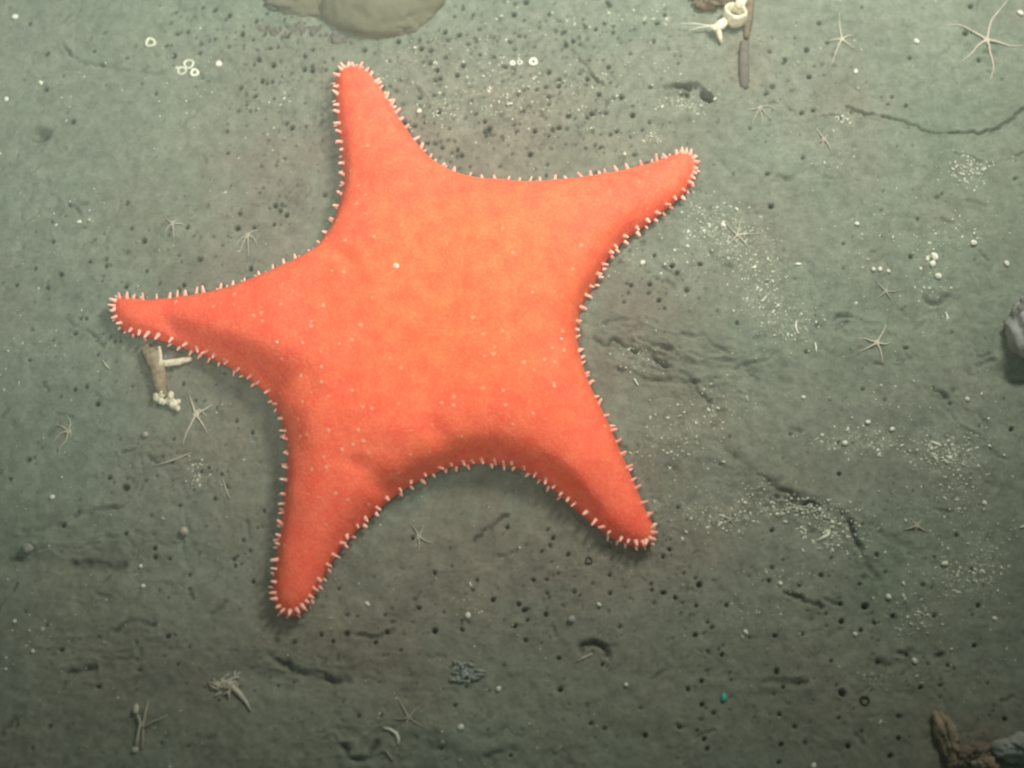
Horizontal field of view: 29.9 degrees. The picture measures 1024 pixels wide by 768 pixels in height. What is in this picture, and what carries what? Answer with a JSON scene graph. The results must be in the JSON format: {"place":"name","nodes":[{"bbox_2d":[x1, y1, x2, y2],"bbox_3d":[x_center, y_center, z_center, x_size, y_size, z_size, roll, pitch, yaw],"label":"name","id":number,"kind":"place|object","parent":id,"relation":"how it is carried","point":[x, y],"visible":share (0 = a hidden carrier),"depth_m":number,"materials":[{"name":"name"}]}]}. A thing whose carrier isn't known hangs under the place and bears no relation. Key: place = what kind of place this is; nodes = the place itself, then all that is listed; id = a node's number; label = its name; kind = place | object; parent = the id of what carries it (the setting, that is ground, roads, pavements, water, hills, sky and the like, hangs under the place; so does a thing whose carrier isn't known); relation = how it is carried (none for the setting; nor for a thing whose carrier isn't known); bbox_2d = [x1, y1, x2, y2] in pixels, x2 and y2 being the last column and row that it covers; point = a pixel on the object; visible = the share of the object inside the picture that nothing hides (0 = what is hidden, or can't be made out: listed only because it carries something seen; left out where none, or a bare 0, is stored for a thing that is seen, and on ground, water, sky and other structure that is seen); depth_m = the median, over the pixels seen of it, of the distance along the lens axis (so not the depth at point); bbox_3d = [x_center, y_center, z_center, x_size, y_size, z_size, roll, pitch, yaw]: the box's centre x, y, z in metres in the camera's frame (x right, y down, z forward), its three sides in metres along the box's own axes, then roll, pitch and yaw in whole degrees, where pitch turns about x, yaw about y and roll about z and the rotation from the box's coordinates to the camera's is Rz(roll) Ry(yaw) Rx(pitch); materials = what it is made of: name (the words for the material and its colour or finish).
{"place":"outdoors","nodes":[
{"label":"outdoors","id":0,"kind":"place"},
{"bbox_2d":[0,0,1023,767],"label":"sea bed","id":1,"kind":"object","parent":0,"point":[314,690],"visible":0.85,"depth_m":0.89,"materials":[{"name":"grey sand"}]},
{"bbox_2d":[22,543,33,552],"bbox_3d":[-0.220,0.074,0.870,0.006,0.003,0.005,0,70,0],"label":"shell ball","id":2,"kind":"object","parent":1,"relation":"on","point":[27,548],"visible":1,"depth_m":0.87,"materials":[{"name":"grey stone"}]},
{"bbox_2d":[53,415,71,456],"bbox_3d":[-0.208,0.024,0.891,0.008,0.002,0.021,0,70,0],"label":"brittle star","id":3,"kind":"object","parent":1,"relation":"on","point":[67,431],"visible":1,"depth_m":0.89,"materials":[{"name":"beige"}]},
{"bbox_2d":[141,432,148,437],"bbox_3d":[-0.170,0.023,0.887,0.003,0.003,0.003,0,70,0],"label":"shell ball","id":4,"kind":"object","parent":1,"relation":"on","point":[144,434],"visible":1,"depth_m":0.89,"materials":[{"name":"white"}]},
{"bbox_2d":[131,701,167,752],"bbox_3d":[-0.164,0.150,0.844,0.015,0.002,0.022,33,73,11],"label":"stalked polyp","id":5,"kind":"object","parent":1,"relation":"on","point":[135,709],"visible":1,"depth_m":0.84},
{"bbox_2d":[145,37,155,47],"bbox_3d":[-0.181,-0.171,0.962,0.006,0.002,0.006,0,70,0],"label":"ring shell","id":6,"kind":"object","parent":1,"relation":"on","point":[152,40],"visible":1,"depth_m":0.96},
{"bbox_2d":[140,344,192,411],"bbox_3d":[-0.162,-0.003,0.897,0.025,0.006,0.034,0,70,0],"label":"coral twig","id":7,"kind":"object","parent":1,"relation":"on","point":[156,364],"visible":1,"depth_m":0.90,"materials":[{"name":"beige"}]},
{"bbox_2d":[153,452,190,465],"bbox_3d":[-0.157,0.035,0.885,0.017,0.001,0.007,0,70,0],"label":"twig","id":8,"kind":"object","parent":1,"relation":"on","point":[174,459],"visible":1,"depth_m":0.89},
{"bbox_2d":[164,216,186,236],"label":"brittle star","id":9,"kind":"object","parent":1,"relation":"on","point":[172,223],"visible":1,"depth_m":0.93,"materials":[{"name":"beige"}]},
{"bbox_2d":[177,66,186,75],"bbox_3d":[-0.165,-0.156,0.958,0.005,0.001,0.005,0,70,0],"label":"ring shell","id":10,"kind":"object","parent":1,"relation":"on","point":[184,72],"visible":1,"depth_m":0.96},
{"bbox_2d":[179,527,188,535],"bbox_3d":[-0.149,0.067,0.874,0.004,0.003,0.004,0,70,0],"label":"shell ball","id":11,"kind":"object","parent":1,"relation":"on","point":[183,531],"visible":1,"depth_m":0.87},
{"bbox_2d":[183,59,193,69],"bbox_3d":[-0.162,-0.160,0.959,0.006,0.001,0.006,0,70,0],"label":"ring shell","id":12,"kind":"object","parent":1,"relation":"on","point":[185,66],"visible":1,"depth_m":0.96},
{"bbox_2d":[190,68,198,76],"bbox_3d":[-0.158,-0.155,0.958,0.005,0.002,0.005,0,70,0],"label":"ring shell","id":13,"kind":"object","parent":1,"relation":"on","point":[196,71],"visible":1,"depth_m":0.96},
{"bbox_2d":[183,395,212,443],"bbox_3d":[-0.146,0.017,0.891,0.011,0.002,0.024,3,70,1],"label":"brittle star","id":14,"kind":"object","parent":1,"relation":"on","point":[195,413],"visible":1,"depth_m":0.89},
{"bbox_2d":[215,61,221,66],"bbox_3d":[-0.146,-0.160,0.959,0.003,0.002,0.003,0,70,0],"label":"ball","id":15,"kind":"object","parent":1,"relation":"on","point":[218,64],"visible":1,"depth_m":0.96,"materials":[{"name":"white"}]},
{"bbox_2d":[222,478,229,498],"bbox_3d":[-0.131,0.048,0.882,0.004,0.001,0.010,0,70,0],"label":"twig","id":16,"kind":"object","parent":1,"relation":"on","point":[225,487],"visible":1,"depth_m":0.88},
{"bbox_2d":[207,670,250,709],"bbox_3d":[-0.125,0.138,0.849,0.016,0.004,0.020,-17,71,-6],"label":"hydroid tuft","id":17,"kind":"object","parent":1,"relation":"on","point":[223,683],"visible":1,"depth_m":0.85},
{"bbox_2d":[235,230,256,255],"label":"brittle star","id":18,"kind":"object","parent":1,"relation":"on","point":[247,235],"visible":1,"depth_m":0.92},
{"bbox_2d":[255,21,354,44],"bbox_3d":[-0.104,-0.177,0.964,0.054,0.004,0.011,8,70,3],"label":"knobbly crust","id":19,"kind":"object","parent":1,"relation":"on","point":[302,28],"visible":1,"depth_m":0.96},
{"bbox_2d":[262,0,444,38],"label":"sponge","id":20,"kind":"object","parent":1,"relation":"on","point":[379,19],"visible":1,"depth_m":0.96},
{"bbox_2d":[384,727,399,743],"bbox_3d":[-0.053,0.154,0.842,0.007,0.001,0.008,0,70,0],"label":"shell fragment","id":21,"kind":"object","parent":1,"relation":"on","point":[395,733],"visible":1,"depth_m":0.84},
{"bbox_2d":[107,61,700,618],"bbox_3d":[-0.050,-0.031,0.896,0.283,0.030,0.282,0,70,0],"label":"sea star","id":22,"kind":"object","parent":1,"relation":"on","point":[415,311],"visible":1,"depth_m":0.88,"materials":[{"name":"orange"}]},
{"bbox_2d":[394,697,424,735],"bbox_3d":[-0.045,0.146,0.846,0.014,0.003,0.018,0,70,0],"label":"brittle star","id":23,"kind":"object","parent":1,"relation":"on","point":[407,717],"visible":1,"depth_m":0.84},
{"bbox_2d":[409,523,433,551],"bbox_3d":[-0.042,0.069,0.875,0.008,0.001,0.014,-28,72,-10],"label":"brittle star","id":24,"kind":"object","parent":1,"relation":"on","point":[418,537],"visible":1,"depth_m":0.88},
{"bbox_2d":[457,724,463,730],"bbox_3d":[-0.022,0.151,0.842,0.003,0.002,0.003,0,70,0],"label":"shell fragment","id":25,"kind":"object","parent":1,"relation":"on","point":[460,727],"visible":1,"depth_m":0.84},
{"bbox_2d":[449,659,485,684],"bbox_3d":[-0.019,0.129,0.853,0.016,0.004,0.010,11,70,4],"label":"hydroid tuft","id":26,"kind":"object","parent":1,"relation":"on","point":[465,672],"visible":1,"depth_m":0.85,"materials":[{"name":"grey"}]},
{"bbox_2d":[465,612,470,618],"bbox_3d":[-0.020,0.104,0.863,0.003,0.002,0.003,0,70,0],"label":"shell fragment","id":27,"kind":"object","parent":1,"relation":"on","point":[467,615],"visible":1,"depth_m":0.86,"materials":[{"name":"white"}]},
{"bbox_2d":[0,0,1023,767],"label":"shell grit","id":28,"kind":"object","parent":1,"relation":"on","point":[934,456],"visible":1,"depth_m":0.89,"materials":[{"name":"white"}]},
{"bbox_2d":[528,57,537,65],"bbox_3d":[0.011,-0.161,0.959,0.005,0.002,0.005,0,70,0],"label":"ring shell","id":29,"kind":"object","parent":1,"relation":"on","point":[531,60],"visible":1,"depth_m":0.96},
{"bbox_2d":[568,615,574,622],"bbox_3d":[0.027,0.105,0.861,0.003,0.002,0.004,0,70,0],"label":"shell ball","id":30,"kind":"object","parent":1,"relation":"on","point":[571,619],"visible":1,"depth_m":0.86,"materials":[{"name":"grey stone"}]},
{"bbox_2d":[585,556,592,563],"bbox_3d":[0.035,0.080,0.870,0.004,0.001,0.004,0,70,0],"label":"mud ring","id":31,"kind":"object","parent":1,"relation":"on","point":[586,562],"visible":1,"depth_m":0.87,"materials":[{"name":"grey soil"}]},
{"bbox_2d":[692,0,734,10],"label":"brown sponge","id":32,"kind":"object","parent":1,"relation":"on","point":[706,5],"visible":1,"depth_m":0.97},
{"bbox_2d":[680,0,747,42],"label":"lime tube","id":33,"kind":"object","parent":1,"relation":"on","point":[735,14],"visible":1,"depth_m":0.96,"materials":[{"name":"white"}]},
{"bbox_2d":[721,693,726,701],"bbox_3d":[0.094,0.139,0.850,0.002,0.002,0.004,0,70,0],"label":"teal chip","id":34,"kind":"object","parent":1,"relation":"on","point":[723,697],"visible":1,"depth_m":0.85,"materials":[{"name":"teal"}]},
{"bbox_2d":[723,511,738,526],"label":"brittle star","id":35,"kind":"object","parent":1,"relation":"on","point":[729,519],"visible":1,"depth_m":0.88,"materials":[{"name":"beige"}]},
{"bbox_2d":[724,217,755,249],"bbox_3d":[0.112,-0.072,0.926,0.019,0.002,0.018,0,70,0],"label":"brittle star","id":36,"kind":"object","parent":1,"relation":"on","point":[737,234],"visible":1,"depth_m":0.93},
{"bbox_2d":[739,40,748,89],"bbox_3d":[0.116,-0.160,0.958,0.006,0.004,0.028,0,70,0],"label":"mud tube","id":37,"kind":"object","parent":1,"relation":"on","point":[744,64],"visible":1,"depth_m":0.96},
{"bbox_2d":[743,0,753,38],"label":"brown stalk","id":38,"kind":"object","parent":1,"relation":"on","point":[749,6],"visible":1,"depth_m":0.96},
{"bbox_2d":[744,105,775,126],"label":"brittle star","id":39,"kind":"object","parent":1,"relation":"on","point":[760,107],"visible":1,"depth_m":0.95,"materials":[{"name":"beige"}]},
{"bbox_2d":[818,534,829,540],"bbox_3d":[0.142,0.070,0.875,0.006,0.001,0.004,0,70,0],"label":"shell fragment","id":40,"kind":"object","parent":1,"relation":"on","point":[823,537],"visible":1,"depth_m":0.87,"materials":[{"name":"white"}]},
{"bbox_2d":[817,129,832,153],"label":"brittle star","id":41,"kind":"object","parent":1,"relation":"on","point":[823,139],"visible":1,"depth_m":0.94,"materials":[{"name":"beige"}]},
{"bbox_2d":[827,14,853,62],"bbox_3d":[0.165,-0.174,0.964,0.014,0.002,0.029,0,70,0],"label":"brittle star","id":42,"kind":"object","parent":1,"relation":"on","point":[841,38],"visible":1,"depth_m":0.96,"materials":[{"name":"beige"}]},
{"bbox_2d":[859,696,869,705],"bbox_3d":[0.156,0.140,0.850,0.005,0.001,0.005,0,70,0],"label":"mud ring","id":43,"kind":"object","parent":1,"relation":"on","point":[867,698],"visible":1,"depth_m":0.85,"materials":[{"name":"grey soil"}]},
{"bbox_2d":[859,325,890,363],"bbox_3d":[0.171,-0.021,0.905,0.015,0.002,0.019,22,71,8],"label":"brittle star","id":44,"kind":"object","parent":1,"relation":"on","point":[877,342],"visible":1,"depth_m":0.90,"materials":[{"name":"beige"}]},
{"bbox_2d":[874,281,899,300],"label":"brittle star","id":45,"kind":"object","parent":1,"relation":"on","point":[886,291],"visible":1,"depth_m":0.91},
{"bbox_2d":[904,519,926,533],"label":"brittle star","id":46,"kind":"object","parent":1,"relation":"on","point":[916,526],"visible":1,"depth_m":0.88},
{"bbox_2d":[929,260,935,266],"bbox_3d":[0.201,-0.058,0.919,0.003,0.002,0.003,0,70,0],"label":"shell fragment","id":47,"kind":"object","parent":1,"relation":"on","point":[932,263],"visible":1,"depth_m":0.92,"materials":[{"name":"white"}]},
{"bbox_2d":[931,252,938,260],"bbox_3d":[0.203,-0.061,0.920,0.004,0.003,0.004,0,70,0],"label":"shell fragment","id":48,"kind":"object","parent":1,"relation":"on","point":[934,256],"visible":1,"depth_m":0.92,"materials":[{"name":"white"}]},
{"bbox_2d":[935,273,941,278],"bbox_3d":[0.204,-0.052,0.917,0.003,0.002,0.003,0,70,0],"label":"shell fragment","id":49,"kind":"object","parent":1,"relation":"on","point":[938,275],"visible":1,"depth_m":0.92,"materials":[{"name":"white"}]},
{"bbox_2d":[941,561,947,565],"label":"shell fragment","id":50,"kind":"object","parent":1,"relation":"on","point":[944,563],"visible":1,"depth_m":0.87,"materials":[{"name":"white"}]},
{"bbox_2d":[931,710,960,762],"bbox_3d":[0.191,0.154,0.840,0.011,0.012,0.026,-19,71,-7],"label":"stone","id":51,"kind":"object","parent":1,"relation":"on","point":[946,733],"visible":1,"depth_m":0.84,"materials":[{"name":"brown stone"}]},
{"bbox_2d":[945,753,966,767],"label":"stone","id":52,"kind":"object","parent":1,"relation":"on","point":[960,761],"visible":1,"depth_m":0.83,"materials":[{"name":"brown stone"}]},
{"bbox_2d":[970,240,976,245],"bbox_3d":[0.222,-0.068,0.923,0.003,0.002,0.003,0,70,0],"label":"shell fragment","id":53,"kind":"object","parent":1,"relation":"on","point":[973,242],"visible":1,"depth_m":0.92,"materials":[{"name":"white"}]},
{"bbox_2d":[959,739,991,766],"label":"stone","id":54,"kind":"object","parent":1,"relation":"on","point":[972,749],"visible":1,"depth_m":0.84,"materials":[{"name":"brown stone"}]},
{"bbox_2d":[947,0,1016,80],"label":"brittle star","id":55,"kind":"object","parent":1,"relation":"on","point":[987,39],"visible":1,"depth_m":0.96,"materials":[{"name":"beige"}]},
{"bbox_2d":[970,756,1000,767],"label":"stone","id":56,"kind":"object","parent":1,"relation":"on","point":[986,762],"visible":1,"depth_m":0.83,"materials":[{"name":"brown stone"}]},
{"bbox_2d":[991,731,1023,763],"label":"stone","id":57,"kind":"object","parent":1,"relation":"on","point":[1010,749],"visible":1,"depth_m":0.84,"materials":[{"name":"grey stone"}]},
{"bbox_2d":[1003,295,1023,357],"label":"boulder","id":58,"kind":"object","parent":1,"relation":"on","point":[1013,323],"visible":1,"depth_m":0.90,"materials":[{"name":"grey stone"}]}
]}

